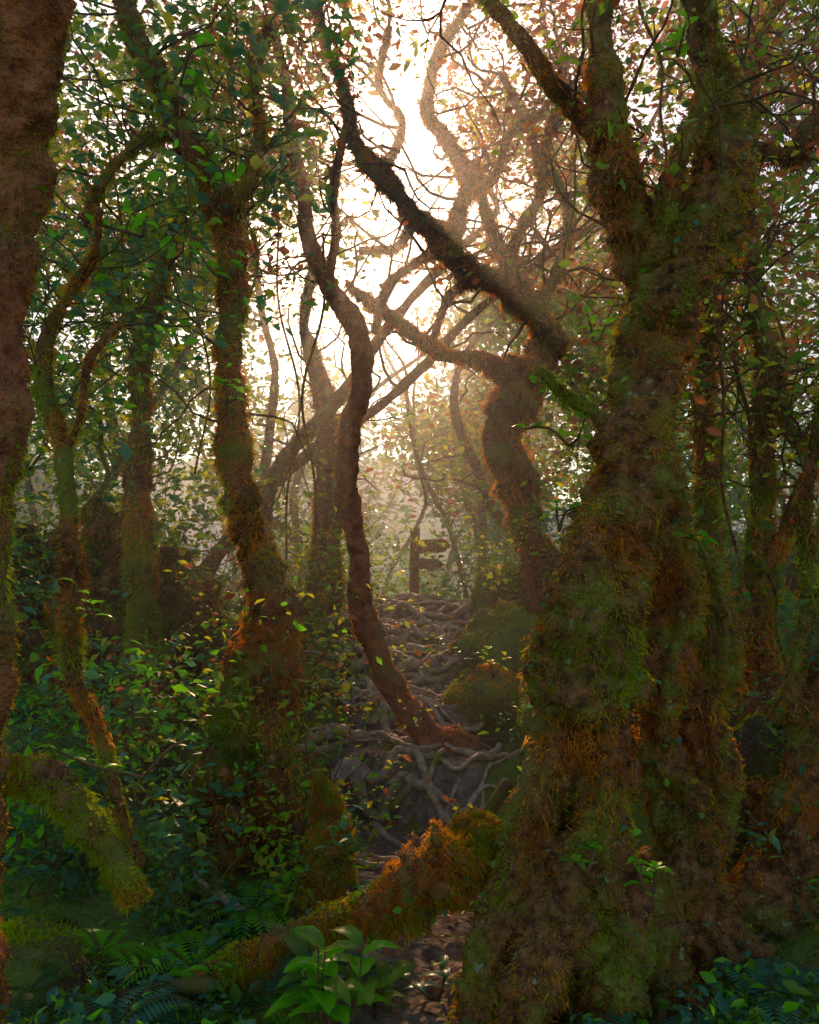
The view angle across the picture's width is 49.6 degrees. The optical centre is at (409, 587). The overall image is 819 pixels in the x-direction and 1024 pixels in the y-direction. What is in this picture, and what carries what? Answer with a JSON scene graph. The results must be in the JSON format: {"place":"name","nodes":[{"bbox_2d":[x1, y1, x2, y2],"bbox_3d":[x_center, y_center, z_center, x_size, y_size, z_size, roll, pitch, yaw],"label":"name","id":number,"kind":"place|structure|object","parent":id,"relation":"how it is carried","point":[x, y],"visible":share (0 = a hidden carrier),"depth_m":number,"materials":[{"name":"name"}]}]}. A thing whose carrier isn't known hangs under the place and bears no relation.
{"place":"outdoors","nodes":[
{"label":"outdoors","id":0,"kind":"place"},
{"bbox_2d":[42,457,744,599],"bbox_3d":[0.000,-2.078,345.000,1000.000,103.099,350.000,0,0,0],"label":"hills","id":1,"kind":"structure","parent":0,"point":[384,495],"depth_m":296.84,"materials":[{"name":"plant"}]},
{"bbox_2d":[0,535,818,1023],"bbox_3d":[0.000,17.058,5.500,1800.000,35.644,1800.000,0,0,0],"label":"ground","id":2,"kind":"structure","parent":0,"point":[802,947],"depth_m":4.27,"materials":[{"name":"plant"}]},
{"bbox_2d":[8,476,58,689],"bbox_3d":[-2.815,0.293,6.710,1.184,2.525,1.080,0,0,29],"label":"mossy stump","id":3,"kind":"object","parent":2,"relation":"on","point":[29,540],"visible":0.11,"depth_m":6.57,"materials":[{"name":"plant"}]},
{"bbox_2d":[0,0,77,1023],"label":"red bark tree","id":4,"kind":"object","parent":2,"relation":"on","point":[34,36],"visible":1,"depth_m":2.41,"materials":[{"name":"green plant"}]},
{"bbox_2d":[8,960,76,1022],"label":"fern","id":5,"kind":"object","parent":2,"relation":"on","point":[40,981],"visible":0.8,"depth_m":2.94,"materials":[{"name":"green plant"}]},
{"bbox_2d":[0,911,118,1018],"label":"mossy boulder","id":6,"kind":"object","parent":2,"relation":"on","point":[53,942],"visible":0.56,"depth_m":3.18,"materials":[{"name":"plant"}]},
{"bbox_2d":[0,730,132,907],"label":"shrub","id":7,"kind":"object","parent":2,"relation":"on","point":[23,825],"visible":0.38,"depth_m":3.75,"materials":[{"name":"green plant"}]},
{"bbox_2d":[0,796,133,877],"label":"shrub","id":8,"kind":"object","parent":2,"relation":"on","point":[28,833],"visible":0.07,"depth_m":4.01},
{"bbox_2d":[9,94,130,676],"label":"forest tree","id":9,"kind":"object","parent":2,"relation":"on","point":[27,623],"visible":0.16,"depth_m":6.50,"materials":[{"name":"green plant"}]},
{"bbox_2d":[1,750,154,921],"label":"mossy fallen log","id":10,"kind":"object","parent":2,"relation":"on","point":[57,789],"visible":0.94,"depth_m":3.19,"materials":[{"name":"green plant"}]},
{"bbox_2d":[22,91,147,539],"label":"forest tree","id":11,"kind":"object","parent":2,"relation":"on","point":[32,509],"visible":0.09,"depth_m":13.14,"materials":[{"name":"green plant"}]},
{"bbox_2d":[13,434,184,537],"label":"forest tree","id":12,"kind":"object","parent":2,"relation":"on","point":[36,485],"visible":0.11,"depth_m":24.65,"materials":[{"name":"green plant"}]},
{"bbox_2d":[11,390,190,732],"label":"tree","id":13,"kind":"object","parent":2,"relation":"on","point":[99,534],"visible":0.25,"depth_m":5.93,"materials":[{"name":"plant"}]},
{"bbox_2d":[24,231,195,536],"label":"forest tree","id":14,"kind":"object","parent":2,"relation":"on","point":[126,429],"visible":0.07,"depth_m":17.33,"materials":[{"name":"green plant"}]},
{"bbox_2d":[5,529,219,753],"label":"shrub","id":15,"kind":"object","parent":2,"relation":"on","point":[29,609],"visible":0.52,"depth_m":5.00,"materials":[{"name":"green plant"}]},
{"bbox_2d":[3,601,222,794],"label":"shrub","id":16,"kind":"object","parent":2,"relation":"on","point":[91,674],"visible":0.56,"depth_m":4.89,"materials":[{"name":"green plant"}]},
{"bbox_2d":[72,927,161,974],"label":"fern","id":17,"kind":"object","parent":2,"relation":"on","point":[100,937],"visible":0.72,"depth_m":3.29,"materials":[{"name":"green plant"}]},
{"bbox_2d":[49,984,201,1023],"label":"fern","id":18,"kind":"object","parent":2,"relation":"on","point":[126,1015],"visible":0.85,"depth_m":2.86,"materials":[{"name":"green plant"}]},
{"bbox_2d":[14,262,248,529],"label":"ivy leaves","id":19,"kind":"object","parent":2,"relation":"on","point":[203,401],"visible":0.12,"depth_m":8.69,"materials":[{"name":"green plant"}]},
{"bbox_2d":[7,622,271,867],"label":"shrub","id":20,"kind":"object","parent":2,"relation":"on","point":[192,705],"visible":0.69,"depth_m":4.29,"materials":[{"name":"green plant"}]},
{"bbox_2d":[20,249,265,574],"bbox_3d":[-3.076,-1.430,8.610,3.496,3.455,2.648,0,0,0],"label":"shrub","id":21,"kind":"object","parent":2,"relation":"on","point":[213,321],"visible":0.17,"depth_m":8.23,"materials":[{"name":"green plant"}]},
{"bbox_2d":[8,304,291,600],"bbox_3d":[-2.684,-0.423,5.562,2.829,2.659,2.843,0,0,-43],"label":"shrub","id":22,"kind":"object","parent":2,"relation":"on","point":[260,307],"visible":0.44,"depth_m":5.71,"materials":[{"name":"green plant"}]},
{"bbox_2d":[11,258,311,664],"bbox_3d":[-1.678,-0.954,6.845,2.098,3.168,3.718,0,0,0],"label":"shrub","id":23,"kind":"object","parent":2,"relation":"on","point":[204,513],"visible":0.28,"depth_m":7.08,"materials":[{"name":"green plant"}]},
{"bbox_2d":[25,8,299,549],"bbox_3d":[-2.875,-3.582,10.770,3.619,7.677,5.389,0,0,0],"label":"forest tree","id":24,"kind":"object","parent":2,"relation":"on","point":[174,374],"visible":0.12,"depth_m":9.79,"materials":[{"name":"green plant"}]},
{"bbox_2d":[112,975,215,1004],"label":"fallen branch","id":25,"kind":"object","parent":2,"relation":"on","point":[196,985],"visible":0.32,"depth_m":3.01,"materials":[{"name":"wood"}]},
{"bbox_2d":[93,490,238,707],"bbox_3d":[-1.552,0.301,6.298,1.125,1.964,0.965,0,0,0],"label":"mossy stump","id":26,"kind":"object","parent":2,"relation":"on","point":[175,618],"visible":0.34,"depth_m":6.18,"materials":[{"name":"plant"}]},
{"bbox_2d":[55,16,278,579],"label":"forest tree","id":27,"kind":"object","parent":2,"relation":"on","point":[172,426],"visible":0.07,"depth_m":16.11,"materials":[{"name":"green plant"}]},
{"bbox_2d":[25,0,315,359],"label":"forest tree","id":28,"kind":"object","parent":2,"relation":"on","point":[78,111],"visible":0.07,"depth_m":8.95,"materials":[{"name":"green plant"}]},
{"bbox_2d":[30,4,310,555],"bbox_3d":[-3.373,-2.567,9.765,4.169,5.979,8.003,0,0,25],"label":"forest tree","id":29,"kind":"object","parent":2,"relation":"on","point":[43,229],"visible":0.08,"depth_m":9.52,"materials":[{"name":"green plant"}]},
{"bbox_2d":[23,100,326,869],"bbox_3d":[-1.286,-0.394,3.624,1.366,3.073,1.762,0,0,25],"label":"twisted sapling","id":30,"kind":"object","parent":2,"relation":"on","point":[70,638],"visible":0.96,"depth_m":3.51,"materials":[{"name":"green plant"}]},
{"bbox_2d":[35,733,212,778],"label":"leafy sprig","id":31,"kind":"object","parent":30,"relation":"attached to","point":[83,758],"visible":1,"depth_m":2.98,"materials":[{"name":"green plant"}]},
{"bbox_2d":[175,33,215,96],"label":"leafy sprig","id":32,"kind":"object","parent":30,"relation":"attached to","point":[199,78],"visible":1,"depth_m":3.17,"materials":[{"name":"green plant"}]},
{"bbox_2d":[24,1,332,764],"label":"mossy tree","id":33,"kind":"object","parent":2,"relation":"on","point":[140,573],"visible":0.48,"depth_m":5.57,"materials":[{"name":"green plant"}]},
{"bbox_2d":[116,930,250,1003],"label":"fern","id":34,"kind":"object","parent":2,"relation":"on","point":[181,954],"visible":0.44,"depth_m":3.33,"materials":[{"name":"green plant"}]},
{"bbox_2d":[24,368,348,629],"bbox_3d":[-1.800,-0.755,7.575,2.734,2.523,2.583,0,0,-23],"label":"shrub","id":35,"kind":"object","parent":2,"relation":"on","point":[266,481],"visible":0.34,"depth_m":7.63,"materials":[{"name":"green plant"}]},
{"bbox_2d":[25,0,377,513],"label":"forest tree","id":36,"kind":"object","parent":2,"relation":"on","point":[273,403],"visible":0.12,"depth_m":9.80,"materials":[{"name":"green plant"}]},
{"bbox_2d":[25,0,408,552],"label":"forest tree","id":37,"kind":"object","parent":2,"relation":"on","point":[112,64],"visible":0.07,"depth_m":9.56,"materials":[{"name":"green plant"}]},
{"bbox_2d":[28,0,432,886],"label":"mossy tree","id":38,"kind":"object","parent":2,"relation":"on","point":[256,554],"visible":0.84,"depth_m":4.44,"materials":[{"name":"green plant"}]},
{"bbox_2d":[79,0,793,725],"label":"hanging liana","id":39,"kind":"object","parent":38,"relation":"hanging from","point":[685,468],"visible":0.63,"depth_m":4.46,"materials":[{"name":"brown plant"}]},
{"bbox_2d":[170,324,300,585],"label":"shrub","id":40,"kind":"object","parent":2,"relation":"on","point":[255,401],"visible":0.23,"depth_m":10.61,"materials":[{"name":"green plant"}]},
{"bbox_2d":[177,980,304,1023],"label":"fern","id":41,"kind":"object","parent":2,"relation":"on","point":[253,1001],"visible":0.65,"depth_m":2.98,"materials":[{"name":"green plant"}]},
{"bbox_2d":[83,563,400,880],"bbox_3d":[-0.969,0.884,4.089,1.860,2.040,1.986,0,0,0],"label":"shrub","id":42,"kind":"object","parent":2,"relation":"on","point":[167,729],"visible":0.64,"depth_m":4.07,"materials":[{"name":"green plant"}]},
{"bbox_2d":[199,878,289,939],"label":"fern","id":43,"kind":"object","parent":2,"relation":"on","point":[270,893],"visible":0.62,"depth_m":3.78,"materials":[{"name":"green plant"}]},
{"bbox_2d":[108,762,388,1000],"bbox_3d":[-0.768,1.131,3.712,0.992,0.944,1.030,0,0,-40],"label":"shrub","id":44,"kind":"object","parent":2,"relation":"on","point":[163,838],"visible":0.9,"depth_m":3.66,"materials":[{"name":"green plant"}]},
{"bbox_2d":[85,484,451,683],"bbox_3d":[-1.117,0.051,7.156,2.926,1.629,1.990,0,0,0],"label":"shrub","id":45,"kind":"object","parent":2,"relation":"on","point":[332,548],"visible":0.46,"depth_m":6.67,"materials":[{"name":"green plant"}]},
{"bbox_2d":[82,506,455,799],"bbox_3d":[-0.822,0.478,5.362,2.200,1.919,2.546,0,0,0],"label":"shrub","id":46,"kind":"object","parent":2,"relation":"on","point":[182,637],"visible":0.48,"depth_m":5.15,"materials":[{"name":"green plant"}]},
{"bbox_2d":[57,0,503,758],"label":"leaning slender tree","id":47,"kind":"object","parent":2,"relation":"on","point":[369,632],"visible":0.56,"depth_m":5.54,"materials":[{"name":"brown plant"}]},
{"bbox_2d":[168,309,399,586],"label":"forest tree","id":48,"kind":"object","parent":2,"relation":"on","point":[292,408],"visible":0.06,"depth_m":26.09,"materials":[{"name":"green plant"}]},
{"bbox_2d":[186,761,384,921],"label":"shrub","id":49,"kind":"object","parent":2,"relation":"on","point":[285,816],"visible":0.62,"depth_m":4.06,"materials":[{"name":"green plant"}]},
{"bbox_2d":[162,2,409,614],"bbox_3d":[-1.203,-2.381,8.523,2.506,5.309,2.759,0,0,-34],"label":"mossy tree","id":50,"kind":"object","parent":2,"relation":"on","point":[324,442],"visible":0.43,"depth_m":8.46,"materials":[{"name":"green plant"}]},
{"bbox_2d":[176,545,412,756],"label":"shrub","id":51,"kind":"object","parent":2,"relation":"on","point":[324,652],"visible":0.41,"depth_m":5.78,"materials":[{"name":"green plant"}]},
{"bbox_2d":[174,408,443,590],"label":"shrub","id":52,"kind":"object","parent":2,"relation":"on","point":[377,556],"visible":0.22,"depth_m":10.03,"materials":[{"name":"green plant"}]},
{"bbox_2d":[284,763,364,920],"bbox_3d":[-0.382,1.150,3.937,0.408,0.746,0.393,0,0,0],"label":"mossy stump","id":53,"kind":"object","parent":2,"relation":"on","point":[338,880],"visible":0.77,"depth_m":3.91,"materials":[{"name":"green plant"}]},
{"bbox_2d":[271,501,398,649],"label":"shrub","id":54,"kind":"object","parent":2,"relation":"on","point":[325,597],"visible":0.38,"depth_m":7.27,"materials":[{"name":"green plant"}]},
{"bbox_2d":[155,183,561,569],"bbox_3d":[-0.184,-3.656,14.198,7.157,7.685,3.348,0,0,-30],"label":"forest tree","id":55,"kind":"object","parent":2,"relation":"on","point":[296,478],"visible":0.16,"depth_m":13.75,"materials":[{"name":"green plant"}]},
{"bbox_2d":[282,646,472,834],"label":"shrub","id":56,"kind":"object","parent":2,"relation":"on","point":[298,748],"visible":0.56,"depth_m":5.00,"materials":[{"name":"green plant"}]},
{"bbox_2d":[254,276,531,563],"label":"forest tree","id":57,"kind":"object","parent":2,"relation":"on","point":[398,379],"visible":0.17,"depth_m":18.76,"materials":[{"name":"green plant"}]},
{"bbox_2d":[0,523,818,1023],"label":"ground herbs","id":58,"kind":"object","parent":2,"relation":"on","point":[730,1005],"visible":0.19,"depth_m":3.03,"materials":[{"name":"green plant"}]},
{"bbox_2d":[192,806,501,999],"bbox_3d":[-0.146,1.121,3.136,1.185,0.602,0.460,0,0,-22],"label":"mossy fallen log","id":59,"kind":"object","parent":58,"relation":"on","point":[422,882],"visible":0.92,"depth_m":3.10,"materials":[{"name":"green plant"}]},
{"bbox_2d":[0,544,818,1023],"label":"ground moss","id":60,"kind":"object","parent":2,"relation":"on","point":[134,792],"visible":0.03,"depth_m":3.76,"materials":[{"name":"plant"}]},
{"bbox_2d":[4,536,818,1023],"bbox_3d":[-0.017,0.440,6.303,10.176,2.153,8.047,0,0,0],"label":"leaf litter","id":61,"kind":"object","parent":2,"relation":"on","point":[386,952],"visible":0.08,"depth_m":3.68,"materials":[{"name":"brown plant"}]},
{"bbox_2d":[284,351,539,596],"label":"forest tree","id":62,"kind":"object","parent":2,"relation":"on","point":[391,503],"visible":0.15,"depth_m":24.60,"materials":[{"name":"green plant"}]},
{"bbox_2d":[192,592,640,991],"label":"exposed tree roots","id":63,"kind":"object","parent":2,"relation":"on","point":[407,745],"visible":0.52,"depth_m":5.91,"materials":[{"name":"brown plant"}]},
{"bbox_2d":[150,179,685,600],"bbox_3d":[-0.435,-1.572,8.163,5.711,3.960,3.268,0,0,30],"label":"forest tree","id":64,"kind":"object","parent":2,"relation":"on","point":[407,381],"visible":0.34,"depth_m":8.28,"materials":[{"name":"brown plant"}]},
{"bbox_2d":[359,241,494,594],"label":"forest tree","id":65,"kind":"object","parent":2,"relation":"on","point":[420,434],"visible":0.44,"depth_m":15.58,"materials":[{"name":"green plant"}]},
{"bbox_2d":[409,528,450,593],"bbox_3d":[0.254,-0.200,11.175,0.530,1.102,0.170,0,0,0],"label":"wooden signpost","id":66,"kind":"object","parent":2,"relation":"on","point":[413,581],"visible":0.66,"depth_m":11.09,"materials":[{"name":"brown wood"}]},
{"bbox_2d":[175,0,693,655],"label":"arching mossy tree","id":67,"kind":"object","parent":2,"relation":"on","point":[515,398],"visible":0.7,"depth_m":6.93,"materials":[{"name":"brown plant"}]},
{"bbox_2d":[243,0,628,612],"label":"forest tree","id":68,"kind":"object","parent":2,"relation":"on","point":[338,399],"visible":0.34,"depth_m":8.04,"materials":[{"name":"brown plant"}]},
{"bbox_2d":[405,508,515,598],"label":"shrub","id":69,"kind":"object","parent":2,"relation":"on","point":[465,555],"visible":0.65,"depth_m":10.68,"materials":[{"name":"green plant"}]},
{"bbox_2d":[328,245,602,598],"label":"forest tree","id":70,"kind":"object","parent":2,"relation":"on","point":[427,424],"visible":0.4,"depth_m":13.26,"materials":[{"name":"green plant"}]},
{"bbox_2d":[380,322,552,599],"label":"forest tree","id":71,"kind":"object","parent":2,"relation":"on","point":[408,558],"visible":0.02,"depth_m":26.39,"materials":[{"name":"green plant"}]},
{"bbox_2d":[377,362,580,586],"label":"forest tree","id":72,"kind":"object","parent":2,"relation":"on","point":[553,518],"visible":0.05,"depth_m":25.49,"materials":[{"name":"green plant"}]},
{"bbox_2d":[440,662,520,730],"bbox_3d":[0.593,0.815,6.294,0.725,0.614,0.701,0,0,-19],"label":"mossy boulder","id":73,"kind":"object","parent":2,"relation":"on","point":[475,693],"visible":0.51,"depth_m":6.05,"materials":[{"name":"plant"}]},
{"bbox_2d":[378,373,584,599],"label":"forest tree","id":74,"kind":"object","parent":2,"relation":"on","point":[448,561],"visible":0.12,"depth_m":20.22,"materials":[{"name":"green plant"}]},
{"bbox_2d":[372,372,605,593],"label":"shrub","id":75,"kind":"object","parent":2,"relation":"on","point":[481,381],"visible":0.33,"depth_m":10.48,"materials":[{"name":"green plant"}]},
{"bbox_2d":[364,173,622,555],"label":"forest tree","id":76,"kind":"object","parent":2,"relation":"on","point":[476,465],"visible":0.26,"depth_m":11.39,"materials":[{"name":"brown plant"}]},
{"bbox_2d":[392,391,596,598],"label":"shrub","id":77,"kind":"object","parent":2,"relation":"on","point":[467,537],"visible":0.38,"depth_m":9.93,"materials":[{"name":"green plant"}]},
{"bbox_2d":[452,598,539,680],"bbox_3d":[0.837,0.543,6.967,1.058,0.940,0.899,0,0,0],"label":"mossy boulder","id":78,"kind":"object","parent":2,"relation":"on","point":[498,629],"visible":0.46,"depth_m":6.75,"materials":[{"name":"plant"}]},
{"bbox_2d":[470,535,522,601],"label":"shrub","id":79,"kind":"object","parent":2,"relation":"on","point":[504,570],"visible":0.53,"depth_m":7.77,"materials":[{"name":"green plant"}]},
{"bbox_2d":[470,560,523,616],"bbox_3d":[0.903,0.146,8.196,0.733,0.857,0.692,0,0,0],"label":"mossy boulder","id":80,"kind":"object","parent":2,"relation":"on","point":[480,599],"visible":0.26,"depth_m":8.05,"materials":[{"name":"plant"}]},
{"bbox_2d":[487,460,585,590],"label":"shrub","id":81,"kind":"object","parent":2,"relation":"on","point":[510,541],"visible":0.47,"depth_m":6.56,"materials":[{"name":"green plant"}]},
{"bbox_2d":[437,121,659,594],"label":"forest tree","id":82,"kind":"object","parent":2,"relation":"on","point":[481,510],"visible":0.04,"depth_m":13.96,"materials":[{"name":"brown plant"}]},
{"bbox_2d":[327,0,818,1023],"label":"mossy tree","id":83,"kind":"object","parent":2,"relation":"on","point":[615,688],"visible":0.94,"depth_m":3.09,"materials":[{"name":"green plant"}]},
{"bbox_2d":[513,676,640,788],"bbox_3d":[1.139,0.867,5.593,0.991,1.059,0.984,0,0,0],"label":"mossy boulder","id":84,"kind":"object","parent":2,"relation":"on","point":[520,708],"visible":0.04,"depth_m":5.48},
{"bbox_2d":[422,76,748,536],"bbox_3d":[1.841,-2.493,9.641,2.916,5.956,3.476,0,0,-43],"label":"forest tree","id":85,"kind":"object","parent":2,"relation":"on","point":[581,378],"visible":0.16,"depth_m":9.30,"materials":[{"name":"green plant"}]},
{"bbox_2d":[488,220,783,541],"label":"forest tree","id":86,"kind":"object","parent":2,"relation":"on","point":[557,410],"visible":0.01,"depth_m":19.38,"materials":[{"name":"green plant"}]},
{"bbox_2d":[471,73,805,547],"bbox_3d":[2.904,-3.539,12.229,3.721,7.394,5.154,0,0,-43],"label":"forest tree","id":87,"kind":"object","parent":2,"relation":"on","point":[743,429],"visible":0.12,"depth_m":11.60,"materials":[{"name":"green plant"}]},
{"bbox_2d":[510,91,794,525],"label":"forest tree","id":88,"kind":"object","parent":2,"relation":"on","point":[686,428],"visible":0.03,"depth_m":13.93,"materials":[{"name":"green plant"}]},
{"bbox_2d":[524,0,818,410],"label":"forest tree","id":89,"kind":"object","parent":2,"relation":"on","point":[797,100],"visible":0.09,"depth_m":7.01,"materials":[{"name":"green plant"}]},
{"bbox_2d":[543,329,801,578],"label":"shrub","id":90,"kind":"object","parent":2,"relation":"on","point":[731,438],"visible":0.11,"depth_m":6.66,"materials":[{"name":"green plant"}]},
{"bbox_2d":[538,0,818,726],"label":"mossy tree","id":91,"kind":"object","parent":2,"relation":"on","point":[771,396],"visible":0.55,"depth_m":4.24,"materials":[{"name":"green plant"}]},
{"bbox_2d":[575,0,789,426],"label":"forest tree","id":92,"kind":"object","parent":2,"relation":"on","point":[665,7],"visible":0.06,"depth_m":10.37,"materials":[{"name":"green plant"}]},
{"bbox_2d":[550,0,818,345],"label":"forest tree","id":93,"kind":"object","parent":2,"relation":"on","point":[764,164],"visible":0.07,"depth_m":8.19,"materials":[{"name":"green plant"}]},
{"bbox_2d":[553,0,818,723],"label":"mossy tree","id":94,"kind":"object","parent":2,"relation":"on","point":[711,502],"visible":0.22,"depth_m":4.99,"materials":[{"name":"green plant"}]},
{"bbox_2d":[639,594,818,881],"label":"shrub","id":95,"kind":"object","parent":2,"relation":"on","point":[773,839],"visible":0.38,"depth_m":3.58,"materials":[{"name":"green plant"}]},
{"bbox_2d":[652,0,818,598],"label":"forest tree","id":96,"kind":"object","parent":2,"relation":"on","point":[808,273],"visible":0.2,"depth_m":7.41,"materials":[{"name":"green plant"}]},
{"bbox_2d":[676,584,818,730],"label":"mossy boulder","id":97,"kind":"object","parent":2,"relation":"on","point":[784,616],"visible":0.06,"depth_m":5.38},
{"bbox_2d":[724,710,787,878],"bbox_3d":[1.754,1.173,4.165,0.920,1.201,0.843,0,0,23],"label":"mossy boulder","id":98,"kind":"object","parent":2,"relation":"on","point":[752,753],"visible":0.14,"depth_m":4.00,"materials":[{"name":"plant"}]},
{"bbox_2d":[706,957,818,1023],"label":"fern","id":99,"kind":"object","parent":2,"relation":"on","point":[761,964],"visible":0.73,"depth_m":3.04,"materials":[{"name":"green plant"}]},
{"bbox_2d":[719,514,818,758],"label":"shrub","id":100,"kind":"object","parent":2,"relation":"on","point":[750,551],"visible":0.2,"depth_m":4.06,"materials":[{"name":"green plant"}]},
{"bbox_2d":[723,379,818,940],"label":"mossy tree","id":101,"kind":"object","parent":2,"relation":"on","point":[773,895],"visible":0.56,"depth_m":3.57,"materials":[{"name":"brown plant"}]},
{"bbox_2d":[286,600,553,1023],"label":"dirt path","id":102,"kind":"structure","parent":0,"point":[428,1010],"depth_m":5.20,"materials":[{"name":"soil"}]},
{"bbox_2d":[262,925,404,1023],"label":"broadleaf plant","id":103,"kind":"object","parent":102,"relation":"on","point":[315,991],"visible":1,"depth_m":2.84,"materials":[{"name":"green plant"}]},
{"bbox_2d":[338,960,417,1020],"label":"broadleaf plant","id":104,"kind":"object","parent":102,"relation":"on","point":[384,989],"visible":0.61,"depth_m":3.01,"materials":[{"name":"green plant"}]},
{"bbox_2d":[23,0,818,519],"label":"sky","id":105,"kind":"structure","parent":0,"point":[425,156],"materials":[{"name":"white"}]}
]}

